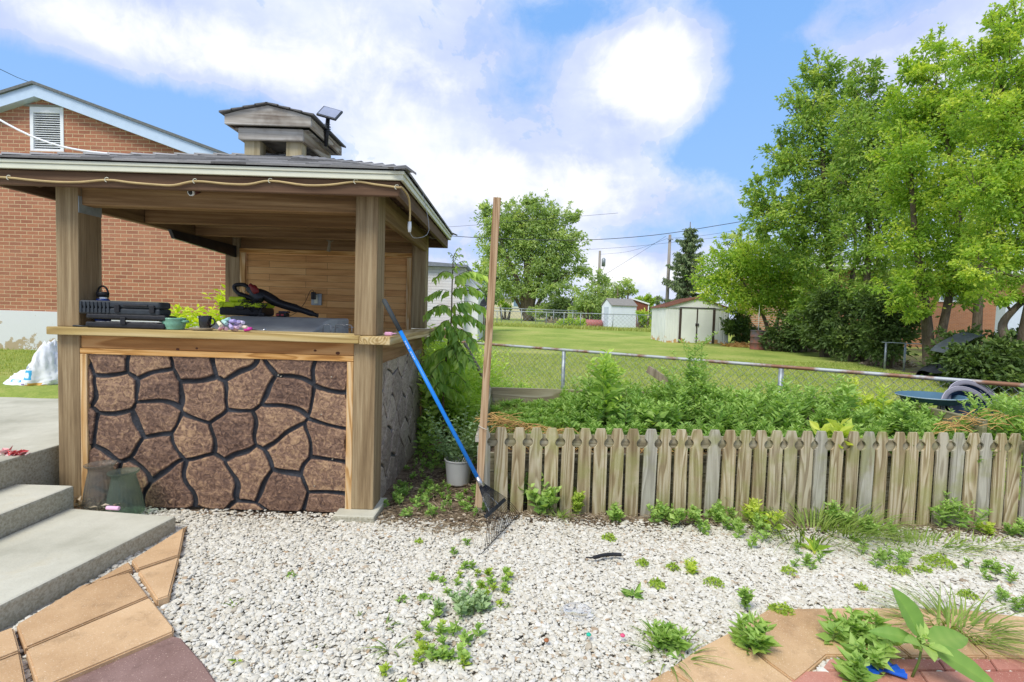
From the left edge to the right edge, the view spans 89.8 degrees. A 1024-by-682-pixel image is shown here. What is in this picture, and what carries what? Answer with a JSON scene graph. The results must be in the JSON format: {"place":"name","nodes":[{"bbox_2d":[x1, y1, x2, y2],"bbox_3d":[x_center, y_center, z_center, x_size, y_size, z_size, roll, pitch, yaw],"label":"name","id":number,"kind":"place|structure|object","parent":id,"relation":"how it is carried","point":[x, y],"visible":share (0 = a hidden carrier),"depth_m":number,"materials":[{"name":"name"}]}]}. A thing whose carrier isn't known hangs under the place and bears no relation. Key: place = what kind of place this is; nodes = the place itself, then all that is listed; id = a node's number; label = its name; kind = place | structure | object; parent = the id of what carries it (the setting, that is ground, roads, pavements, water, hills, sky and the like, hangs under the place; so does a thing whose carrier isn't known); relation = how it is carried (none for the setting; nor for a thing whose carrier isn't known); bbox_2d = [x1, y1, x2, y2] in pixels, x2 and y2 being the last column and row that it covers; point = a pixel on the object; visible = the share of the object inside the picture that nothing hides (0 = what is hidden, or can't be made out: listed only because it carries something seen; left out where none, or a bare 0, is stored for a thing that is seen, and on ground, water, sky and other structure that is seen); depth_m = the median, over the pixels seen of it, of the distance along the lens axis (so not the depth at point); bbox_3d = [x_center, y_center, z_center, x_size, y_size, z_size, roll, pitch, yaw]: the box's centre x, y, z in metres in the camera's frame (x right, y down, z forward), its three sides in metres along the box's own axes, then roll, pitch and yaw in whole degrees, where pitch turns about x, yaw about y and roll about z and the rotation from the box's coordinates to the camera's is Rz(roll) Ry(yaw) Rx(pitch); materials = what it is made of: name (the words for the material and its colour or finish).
{"place":"outdoors","nodes":[
{"label":"outdoors","id":0,"kind":"place"},
{"bbox_2d":[0,397,58,489],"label":"patio","id":1,"kind":"structure","parent":0,"point":[31,425],"depth_m":3.69,"materials":[{"name":"concrete"}]},
{"bbox_2d":[0,526,186,681],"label":"path","id":2,"kind":"structure","parent":0,"point":[112,616],"depth_m":2.18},
{"bbox_2d":[68,637,214,681],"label":"path","id":3,"kind":"structure","parent":0,"point":[173,659],"depth_m":1.96,"materials":[{"name":"stone"}]},
{"bbox_2d":[0,318,1023,681],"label":"lawn","id":4,"kind":"structure","parent":0,"point":[616,340],"depth_m":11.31,"materials":[{"name":"plant"}]},
{"bbox_2d":[3,339,57,385],"bbox_3d":[-5.401,0.258,5.887,0.737,0.569,0.522,2,3,0],"label":"plastic bag","id":5,"kind":"object","parent":4,"relation":"on","point":[41,368],"visible":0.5,"depth_m":5.72,"materials":[{"name":"plastic"}]},
{"bbox_2d":[0,484,174,630],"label":"concrete steps","id":6,"kind":"structure","parent":4,"relation":"on","point":[55,545],"depth_m":2.81,"materials":[{"name":"concrete"}]},
{"bbox_2d":[0,80,227,349],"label":"brick house","id":7,"kind":"structure","parent":4,"relation":"on","point":[142,263],"depth_m":9.21,"materials":[{"name":"red brick"}]},
{"bbox_2d":[168,284,224,327],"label":"yellow bush","id":8,"kind":"object","parent":4,"relation":"on","point":[193,320],"visible":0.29,"depth_m":6.46,"materials":[{"name":"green plant"}]},
{"bbox_2d":[0,102,456,522],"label":"garden bar","id":9,"kind":"object","parent":4,"relation":"on","point":[273,420],"visible":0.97,"depth_m":3.51,"materials":[{"name":"brown wood"}]},
{"bbox_2d":[86,313,176,329],"bbox_3d":[-2.577,-0.134,3.480,0.534,0.096,0.141,2,3,0],"label":"tool case","id":10,"kind":"object","parent":9,"relation":"on","point":[122,322],"visible":0.85,"depth_m":3.42,"materials":[{"name":"black plastic"}]},
{"bbox_2d":[79,300,170,315],"bbox_3d":[-2.617,-0.224,3.477,0.539,0.091,0.135,2,3,0],"label":"tool case","id":11,"kind":"object","parent":10,"relation":"on","point":[122,307],"visible":0.98,"depth_m":3.42,"materials":[{"name":"grey plastic"}]},
{"bbox_2d":[0,175,428,237],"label":"cable conduit","id":12,"kind":"object","parent":9,"relation":"attached to","point":[241,184],"visible":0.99,"depth_m":3.23,"materials":[{"name":"white paint"}]},
{"bbox_2d":[316,106,342,146],"bbox_3d":[-1.547,-1.835,4.360,0.192,0.346,0.115,2,3,0],"label":"solar panel","id":13,"kind":"object","parent":9,"relation":"attached to","point":[328,113],"visible":0.92,"depth_m":4.35,"materials":[{"name":"black plastic"}]},
{"bbox_2d":[211,316,348,332],"bbox_3d":[-1.998,0.259,4.418,0.869,0.925,0.994,2,3,0],"label":"covered grill","id":14,"kind":"object","parent":4,"relation":"on","point":[293,324],"visible":0.15,"depth_m":4.26,"materials":[{"name":"black plastic"}]},
{"bbox_2d":[219,296,274,315],"bbox_3d":[-2.377,-0.311,4.612,0.378,0.165,0.280,2,3,0],"label":"lime tool case","id":15,"kind":"object","parent":14,"relation":"on","point":[233,306],"visible":0.89,"depth_m":4.49,"materials":[{"name":"black plastic"}]},
{"bbox_2d":[232,283,318,317],"bbox_3d":[-2.107,-0.354,4.533,0.757,0.309,0.196,2,3,0],"label":"leaf blower","id":16,"kind":"object","parent":14,"relation":"on","point":[257,295],"visible":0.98,"depth_m":4.54,"materials":[{"name":"black plastic"}]},
{"bbox_2d":[383,432,485,516],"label":"ground weeds","id":17,"kind":"object","parent":4,"relation":"on","point":[423,496],"visible":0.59,"depth_m":3.87,"materials":[{"name":"green plant"}]},
{"bbox_2d":[372,444,501,535],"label":"dry litter","id":18,"kind":"object","parent":4,"relation":"on","point":[447,522],"visible":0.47,"depth_m":3.57,"materials":[{"name":"plant"}]},
{"bbox_2d":[411,261,483,340],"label":"white house","id":19,"kind":"structure","parent":4,"relation":"on","point":[435,269],"depth_m":20.94,"materials":[{"name":"plastic"}]},
{"bbox_2d":[422,247,487,435],"bbox_3d":[-0.544,0.110,5.101,0.719,2.040,0.518,1,3,-23],"label":"tree sapling","id":20,"kind":"object","parent":4,"relation":"on","point":[453,353],"visible":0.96,"depth_m":5.09,"materials":[{"name":"green plant"}]},
{"bbox_2d":[444,456,472,486],"bbox_3d":[-0.445,1.075,4.258,0.236,0.206,0.236,2,3,0],"label":"white planter","id":21,"kind":"object","parent":4,"relation":"on","point":[457,474],"visible":0.85,"depth_m":4.17,"materials":[{"name":"plastic"}]},
{"bbox_2d":[424,406,495,461],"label":"mugwort plant","id":22,"kind":"object","parent":21,"relation":"in","point":[468,446],"visible":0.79,"depth_m":4.23,"materials":[{"name":"green plant"}]},
{"bbox_2d":[412,324,534,457],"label":"undergrowth","id":23,"kind":"object","parent":4,"relation":"on","point":[473,407],"visible":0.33,"depth_m":5.45,"materials":[{"name":"green plant"}]},
{"bbox_2d":[475,197,500,507],"bbox_3d":[-0.167,0.096,3.519,0.129,2.128,0.047,3,3,16],"label":"leaning stud","id":24,"kind":"object","parent":4,"relation":"on","point":[488,335],"visible":1,"depth_m":3.50,"materials":[{"name":"brown wood"}]},
{"bbox_2d":[467,189,596,320],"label":"maple tree","id":25,"kind":"object","parent":4,"relation":"on","point":[531,286],"visible":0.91,"depth_m":54.00,"materials":[{"name":"green plant"}]},
{"bbox_2d":[507,472,561,514],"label":"weed","id":26,"kind":"object","parent":4,"relation":"on","point":[546,500],"visible":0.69,"depth_m":3.65,"materials":[{"name":"green plant"}]},
{"bbox_2d":[542,293,576,320],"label":"bush","id":27,"kind":"object","parent":4,"relation":"on","point":[561,303],"visible":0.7,"depth_m":49.71,"materials":[{"name":"green plant"}]},
{"bbox_2d":[493,322,650,331],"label":"rough grass","id":28,"kind":"structure","parent":4,"relation":"on","point":[578,327],"depth_m":36.46,"materials":[{"name":"plant"}]},
{"bbox_2d":[493,310,651,326],"bbox_3d":[3.218,-1.494,37.580,14.898,1.234,0.059,2,3,11],"label":"chain link fence","id":29,"kind":"object","parent":4,"relation":"on","point":[576,318],"visible":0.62,"depth_m":37.23,"materials":[{"name":"metal"}]},
{"bbox_2d":[563,282,611,319],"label":"bush","id":30,"kind":"object","parent":4,"relation":"on","point":[590,302],"visible":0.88,"depth_m":45.56,"materials":[{"name":"green plant"}]},
{"bbox_2d":[601,298,637,327],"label":"white shed","id":31,"kind":"structure","parent":4,"relation":"on","point":[617,306],"depth_m":40.33,"materials":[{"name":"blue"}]},
{"bbox_2d":[605,277,638,298],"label":"bush","id":32,"kind":"object","parent":4,"relation":"on","point":[629,290],"visible":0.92,"depth_m":51.86,"materials":[{"name":"green plant"}]},
{"bbox_2d":[651,222,717,317],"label":"spruce tree","id":33,"kind":"object","parent":4,"relation":"on","point":[681,287],"visible":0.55,"depth_m":45.38,"materials":[{"name":"green plant"}]},
{"bbox_2d":[650,297,728,343],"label":"garden shed","id":34,"kind":"structure","parent":4,"relation":"on","point":[687,319],"depth_m":24.99,"materials":[{"name":"white metal"}]},
{"bbox_2d":[681,308,696,342],"bbox_3d":[8.593,-0.747,24.992,0.728,1.664,0.029,2,3,0],"label":"door","id":35,"kind":"structure","parent":34,"relation":"in","point":[689,316],"depth_m":24.98,"materials":[{"name":"white metal"}]},
{"bbox_2d":[697,309,712,342],"bbox_3d":[9.381,-0.723,24.994,0.728,1.664,0.029,2,3,0],"label":"door","id":36,"kind":"structure","parent":34,"relation":"in","point":[705,316],"depth_m":24.98,"materials":[{"name":"white metal"}]},
{"bbox_2d":[434,340,1023,493],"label":"chain link fence","id":37,"kind":"object","parent":4,"relation":"on","point":[781,371],"visible":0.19,"depth_m":6.06,"materials":[{"name":"metal"}]},
{"bbox_2d":[475,387,992,510],"bbox_3d":[1.803,0.909,4.425,4.167,0.743,1.228,2,3,0],"label":"raised bed","id":38,"kind":"object","parent":4,"relation":"on","point":[497,394],"visible":0.06,"depth_m":3.98,"materials":[{"name":"brown wood"}]},
{"bbox_2d":[474,411,578,433],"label":"dry stalks","id":39,"kind":"object","parent":38,"relation":"on","point":[496,418],"visible":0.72,"depth_m":3.87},
{"bbox_2d":[572,371,608,413],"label":"tall weed","id":40,"kind":"object","parent":38,"relation":"on","point":[586,393],"visible":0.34,"depth_m":4.43,"materials":[{"name":"green plant"}]},
{"bbox_2d":[583,349,629,424],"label":"tall weed","id":41,"kind":"object","parent":38,"relation":"on","point":[609,379],"visible":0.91,"depth_m":4.30,"materials":[{"name":"green plant"}]},
{"bbox_2d":[622,393,685,429],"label":"tall weed","id":42,"kind":"object","parent":38,"relation":"on","point":[650,414],"visible":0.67,"depth_m":4.21,"materials":[{"name":"green plant"}]},
{"bbox_2d":[660,364,704,421],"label":"tall weed","id":43,"kind":"object","parent":38,"relation":"on","point":[670,386],"visible":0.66,"depth_m":4.52,"materials":[{"name":"green plant"}]},
{"bbox_2d":[669,331,721,407],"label":"tall weed","id":44,"kind":"object","parent":38,"relation":"on","point":[690,371],"visible":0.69,"depth_m":4.68,"materials":[{"name":"green plant"}]},
{"bbox_2d":[687,365,725,417],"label":"tall weed","id":45,"kind":"object","parent":38,"relation":"on","point":[718,395],"visible":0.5,"depth_m":4.57,"materials":[{"name":"green plant"}]},
{"bbox_2d":[490,378,1000,462],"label":"weeds","id":46,"kind":"object","parent":38,"relation":"on","point":[562,407],"visible":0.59,"depth_m":4.30,"materials":[{"name":"green plant"}]},
{"bbox_2d":[724,387,791,428],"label":"tall weed","id":47,"kind":"object","parent":38,"relation":"on","point":[758,400],"visible":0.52,"depth_m":4.31,"materials":[{"name":"green plant"}]},
{"bbox_2d":[764,375,814,405],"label":"tall weed","id":48,"kind":"object","parent":38,"relation":"on","point":[785,387],"visible":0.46,"depth_m":4.61,"materials":[{"name":"green plant"}]},
{"bbox_2d":[806,374,864,421],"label":"tall weed","id":49,"kind":"object","parent":38,"relation":"on","point":[846,393],"visible":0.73,"depth_m":4.58,"materials":[{"name":"green plant"}]},
{"bbox_2d":[809,418,862,453],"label":"tall weed","id":50,"kind":"object","parent":38,"relation":"on","point":[845,429],"visible":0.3,"depth_m":3.98,"materials":[{"name":"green plant"}]},
{"bbox_2d":[844,376,894,418],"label":"tall weed","id":51,"kind":"object","parent":38,"relation":"on","point":[867,399],"visible":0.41,"depth_m":4.57,"materials":[{"name":"green plant"}]},
{"bbox_2d":[886,399,922,432],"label":"tall weed","id":52,"kind":"object","parent":38,"relation":"on","point":[903,410],"visible":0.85,"depth_m":4.23,"materials":[{"name":"green plant"}]},
{"bbox_2d":[894,391,968,405],"bbox_3d":[3.891,0.533,4.778,0.543,0.080,0.543,2,3,0],"label":"blue tub","id":53,"kind":"object","parent":38,"relation":"on","point":[921,397],"visible":0.9,"depth_m":4.72,"materials":[{"name":"teal plastic"}]},
{"bbox_2d":[925,414,996,439],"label":"mugwort clump","id":54,"kind":"object","parent":38,"relation":"on","point":[931,427],"visible":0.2,"depth_m":4.14,"materials":[{"name":"green plant"}]},
{"bbox_2d":[932,409,1023,433],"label":"dry stalks","id":55,"kind":"object","parent":38,"relation":"on","point":[958,424],"visible":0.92,"depth_m":4.03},
{"bbox_2d":[955,391,1023,469],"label":"mugwort clump","id":56,"kind":"object","parent":38,"relation":"on","point":[1008,430],"visible":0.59,"depth_m":4.13,"materials":[{"name":"green plant"}]},
{"bbox_2d":[719,305,761,342],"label":"shrub","id":57,"kind":"object","parent":4,"relation":"on","point":[739,327],"visible":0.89,"depth_m":24.25,"materials":[{"name":"green plant"}]},
{"bbox_2d":[477,427,1023,527],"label":"picket fence","id":58,"kind":"object","parent":4,"relation":"on","point":[976,480],"visible":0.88,"depth_m":3.81,"materials":[{"name":"brown wood"}]},
{"bbox_2d":[685,226,844,348],"bbox_3d":[10.976,-2.371,22.571,6.676,5.659,3.935,2,3,0],"label":"spreading small tree","id":59,"kind":"object","parent":4,"relation":"on","point":[764,273],"visible":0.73,"depth_m":22.05,"materials":[{"name":"green plant"}]},
{"bbox_2d":[752,299,813,352],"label":"shrub","id":60,"kind":"object","parent":4,"relation":"on","point":[790,343],"visible":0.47,"depth_m":20.99,"materials":[{"name":"green plant"}]},
{"bbox_2d":[733,44,882,354],"bbox_3d":[11.442,-5.216,19.461,5.682,11.732,3.721,2,3,0],"label":"broadleaf tree","id":61,"kind":"object","parent":4,"relation":"on","point":[788,162],"visible":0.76,"depth_m":19.37,"materials":[{"name":"green plant"}]},
{"bbox_2d":[784,282,849,358],"bbox_3d":[11.487,-0.736,18.994,2.471,2.996,2.069,3,3,19],"label":"shrub","id":62,"kind":"object","parent":4,"relation":"on","point":[809,329],"visible":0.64,"depth_m":18.84,"materials":[{"name":"green plant"}]},
{"bbox_2d":[808,283,896,362],"bbox_3d":[11.763,-0.598,17.479,2.793,2.893,2.212,2,3,0],"label":"shrub","id":63,"kind":"object","parent":4,"relation":"on","point":[840,339],"visible":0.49,"depth_m":17.27,"materials":[{"name":"green plant"}]},
{"bbox_2d":[812,54,939,361],"bbox_3d":[12.507,-4.347,17.353,4.491,10.361,2.958,2,3,0],"label":"broadleaf tree","id":64,"kind":"object","parent":4,"relation":"on","point":[867,122],"visible":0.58,"depth_m":17.14,"materials":[{"name":"green plant"}]},
{"bbox_2d":[738,251,1023,346],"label":"orange brick house","id":65,"kind":"structure","parent":4,"relation":"on","point":[961,319],"depth_m":27.02,"materials":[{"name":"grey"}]},
{"bbox_2d":[846,284,939,368],"bbox_3d":[11.433,-0.403,15.651,2.196,2.668,2.049,3,3,18],"label":"shrub","id":66,"kind":"object","parent":4,"relation":"on","point":[877,324],"visible":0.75,"depth_m":15.42,"materials":[{"name":"green plant"}]},
{"bbox_2d":[835,41,1023,355],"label":"broadleaf tree","id":67,"kind":"object","parent":4,"relation":"on","point":[977,317],"visible":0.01,"depth_m":20.79,"materials":[{"name":"green plant"}]},
{"bbox_2d":[915,358,947,375],"bbox_3d":[11.244,0.615,12.564,1.630,0.773,1.800,2,3,0],"label":"covered pile","id":68,"kind":"object","parent":4,"relation":"on","point":[931,368],"visible":0.12,"depth_m":12.87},
{"bbox_2d":[930,332,984,352],"bbox_3d":[10.550,0.048,12.185,0.800,0.527,0.601,2,3,0],"label":"curled sheet","id":69,"kind":"object","parent":68,"relation":"on","point":[961,337],"visible":0.7,"depth_m":12.23,"materials":[{"name":"grey metal"}]},
{"bbox_2d":[862,22,1020,366],"bbox_3d":[11.269,-3.662,13.895,3.888,9.395,2.461,2,3,0],"label":"broadleaf tree","id":70,"kind":"object","parent":4,"relation":"on","point":[930,102],"visible":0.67,"depth_m":13.67,"materials":[{"name":"green plant"}]},
{"bbox_2d":[911,323,987,376],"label":"shrub","id":71,"kind":"object","parent":4,"relation":"on","point":[936,357],"visible":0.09,"depth_m":12.76,"materials":[{"name":"green plant"}]},
{"bbox_2d":[928,489,991,531],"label":"weed","id":72,"kind":"object","parent":4,"relation":"on","point":[945,506],"visible":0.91,"depth_m":3.83,"materials":[{"name":"green plant"}]},
{"bbox_2d":[937,386,993,419],"bbox_3d":[4.151,0.680,4.676,0.578,0.520,0.354,2,3,0],"label":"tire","id":73,"kind":"object","parent":4,"relation":"on","point":[955,390],"visible":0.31,"depth_m":4.75,"materials":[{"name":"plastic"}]},
{"bbox_2d":[946,380,1005,414],"bbox_3d":[4.286,0.631,4.774,0.578,0.520,0.354,2,3,0],"label":"navy tub","id":74,"kind":"object","parent":73,"relation":"on","point":[974,385],"visible":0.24,"depth_m":4.84,"materials":[{"name":"plastic"}]},
{"bbox_2d":[932,328,1023,394],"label":"shrub","id":75,"kind":"object","parent":4,"relation":"on","point":[999,360],"visible":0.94,"depth_m":11.13,"materials":[{"name":"green plant"}]},
{"bbox_2d":[934,0,1023,392],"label":"broadleaf tree","id":76,"kind":"object","parent":4,"relation":"on","point":[1002,177],"visible":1,"depth_m":11.04,"materials":[{"name":"green plant"}]},
{"bbox_2d":[981,382,1023,454],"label":"mugwort clump","id":77,"kind":"object","parent":4,"relation":"on","point":[996,406],"visible":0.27,"depth_m":4.30,"materials":[{"name":"green plant"}]},
{"bbox_2d":[994,301,1022,332],"bbox_3d":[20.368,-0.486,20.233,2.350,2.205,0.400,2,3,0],"label":"white garage","id":78,"kind":"structure","parent":4,"relation":"on","point":[1014,321],"depth_m":20.02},
{"bbox_2d":[0,0,1023,318],"label":"sky","id":79,"kind":"structure","parent":0,"point":[654,115],"materials":[{"name":"blue"}]},
{"bbox_2d":[12,505,1023,681],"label":"gravel","id":80,"kind":"structure","parent":0,"point":[828,585],"depth_m":2.68,"materials":[{"name":"gravel"}]},
{"bbox_2d":[378,619,472,681],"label":"weed","id":81,"kind":"object","parent":80,"relation":"on","point":[385,667],"visible":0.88,"depth_m":2.06,"materials":[{"name":"green plant"}]},
{"bbox_2d":[382,298,519,554],"bbox_3d":[-0.415,0.482,3.252,0.987,1.488,0.619,2,3,0],"label":"leaf rake","id":82,"kind":"object","parent":80,"relation":"on","point":[483,488],"visible":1,"depth_m":3.38,"materials":[{"name":"blue plastic"}]},
{"bbox_2d":[420,603,487,665],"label":"weed","id":83,"kind":"object","parent":80,"relation":"on","point":[463,636],"visible":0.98,"depth_m":2.17,"materials":[{"name":"green plant"}]},
{"bbox_2d":[433,579,494,619],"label":"weed","id":84,"kind":"object","parent":80,"relation":"on","point":[478,600],"visible":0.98,"depth_m":2.41,"materials":[{"name":"green plant"}]},
{"bbox_2d":[427,538,511,594],"bbox_3d":[-0.263,1.228,2.777,0.428,0.061,0.593,0,3,-36],"label":"weed","id":85,"kind":"object","parent":80,"relation":"on","point":[505,569],"visible":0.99,"depth_m":2.67,"materials":[{"name":"green plant"}]},
{"bbox_2d":[641,618,692,658],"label":"weed","id":86,"kind":"object","parent":80,"relation":"on","point":[663,636],"visible":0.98,"depth_m":2.19,"materials":[{"name":"green plant"}]},
{"bbox_2d":[646,499,688,527],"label":"weed","id":87,"kind":"object","parent":80,"relation":"on","point":[661,511],"visible":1,"depth_m":3.60,"materials":[{"name":"green plant"}]},
{"bbox_2d":[613,619,731,681],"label":"weed","id":88,"kind":"object","parent":80,"relation":"on","point":[693,649],"visible":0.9,"depth_m":2.16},
{"bbox_2d":[685,498,771,547],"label":"weed","id":89,"kind":"object","parent":80,"relation":"on","point":[695,514],"visible":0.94,"depth_m":3.55,"materials":[{"name":"green plant"}]},
{"bbox_2d":[476,508,1021,536],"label":"dry litter","id":90,"kind":"object","parent":80,"relation":"on","point":[591,516],"visible":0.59,"depth_m":3.69,"materials":[{"name":"plant"}]},
{"bbox_2d":[740,497,785,533],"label":"weed","id":91,"kind":"object","parent":80,"relation":"on","point":[751,506],"visible":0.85,"depth_m":3.62,"materials":[{"name":"green plant"}]},
{"bbox_2d":[712,495,942,562],"bbox_3d":[2.078,1.256,3.608,1.505,0.182,1.272,3,3,21],"label":"weed","id":92,"kind":"object","parent":80,"relation":"on","point":[825,523],"visible":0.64,"depth_m":3.59,"materials":[{"name":"plant"}]},
{"bbox_2d":[783,501,961,560],"bbox_3d":[2.497,1.285,3.671,1.178,0.163,1.088,-1,4,-39],"label":"weed","id":93,"kind":"object","parent":80,"relation":"on","point":[901,532],"visible":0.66,"depth_m":3.59,"materials":[{"name":"plant"}]},
{"bbox_2d":[858,539,915,570],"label":"weed","id":94,"kind":"object","parent":80,"relation":"on","point":[883,554],"visible":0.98,"depth_m":3.18,"materials":[{"name":"green plant"}]},
{"bbox_2d":[884,526,1010,560],"bbox_3d":[2.956,1.358,3.492,0.776,0.102,0.518,2,3,0],"label":"weed","id":95,"kind":"object","parent":80,"relation":"on","point":[951,540],"visible":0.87,"depth_m":3.50,"materials":[{"name":"plant"}]},
{"bbox_2d":[962,557,1019,582],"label":"weed","id":96,"kind":"object","parent":80,"relation":"on","point":[997,566],"visible":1,"depth_m":3.11,"materials":[{"name":"green plant"}]},
{"bbox_2d":[994,584,1023,611],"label":"weed","id":97,"kind":"object","parent":80,"relation":"on","point":[1001,592],"visible":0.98,"depth_m":2.75,"materials":[{"name":"green plant"}]},
{"bbox_2d":[650,608,1023,681],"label":"path","id":98,"kind":"structure","parent":0,"point":[804,649],"depth_m":2.25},
{"bbox_2d":[727,609,783,654],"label":"weed","id":99,"kind":"object","parent":98,"relation":"on","point":[756,639],"visible":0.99,"depth_m":2.21,"materials":[{"name":"green plant"}]},
{"bbox_2d":[815,605,903,674],"bbox_3d":[1.559,1.310,2.249,0.377,0.150,0.390,2,3,0],"label":"weed","id":100,"kind":"object","parent":98,"relation":"on","point":[853,630],"visible":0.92,"depth_m":2.29,"materials":[{"name":"green plant"}]},
{"bbox_2d":[858,573,1023,659],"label":"weed","id":101,"kind":"object","parent":98,"relation":"on","point":[976,611],"visible":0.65,"depth_m":2.54,"materials":[{"name":"plant"}]},
{"bbox_2d":[936,586,1023,660],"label":"weed","id":102,"kind":"object","parent":98,"relation":"on","point":[958,621],"visible":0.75,"depth_m":2.46,"materials":[{"name":"plant"}]},
{"bbox_2d":[791,659,1023,681],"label":"path","id":103,"kind":"structure","parent":0,"point":[999,669],"depth_m":2.15,"materials":[{"name":"red brick"}]},
{"bbox_2d":[831,645,883,681],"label":"weed","id":104,"kind":"object","parent":103,"relation":"on","point":[853,666],"visible":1,"depth_m":2.06,"materials":[{"name":"green plant"}]},
{"bbox_2d":[868,587,993,681],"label":"pigweed","id":105,"kind":"object","parent":103,"relation":"on","point":[944,644],"visible":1,"depth_m":2.09,"materials":[{"name":"green plant"}]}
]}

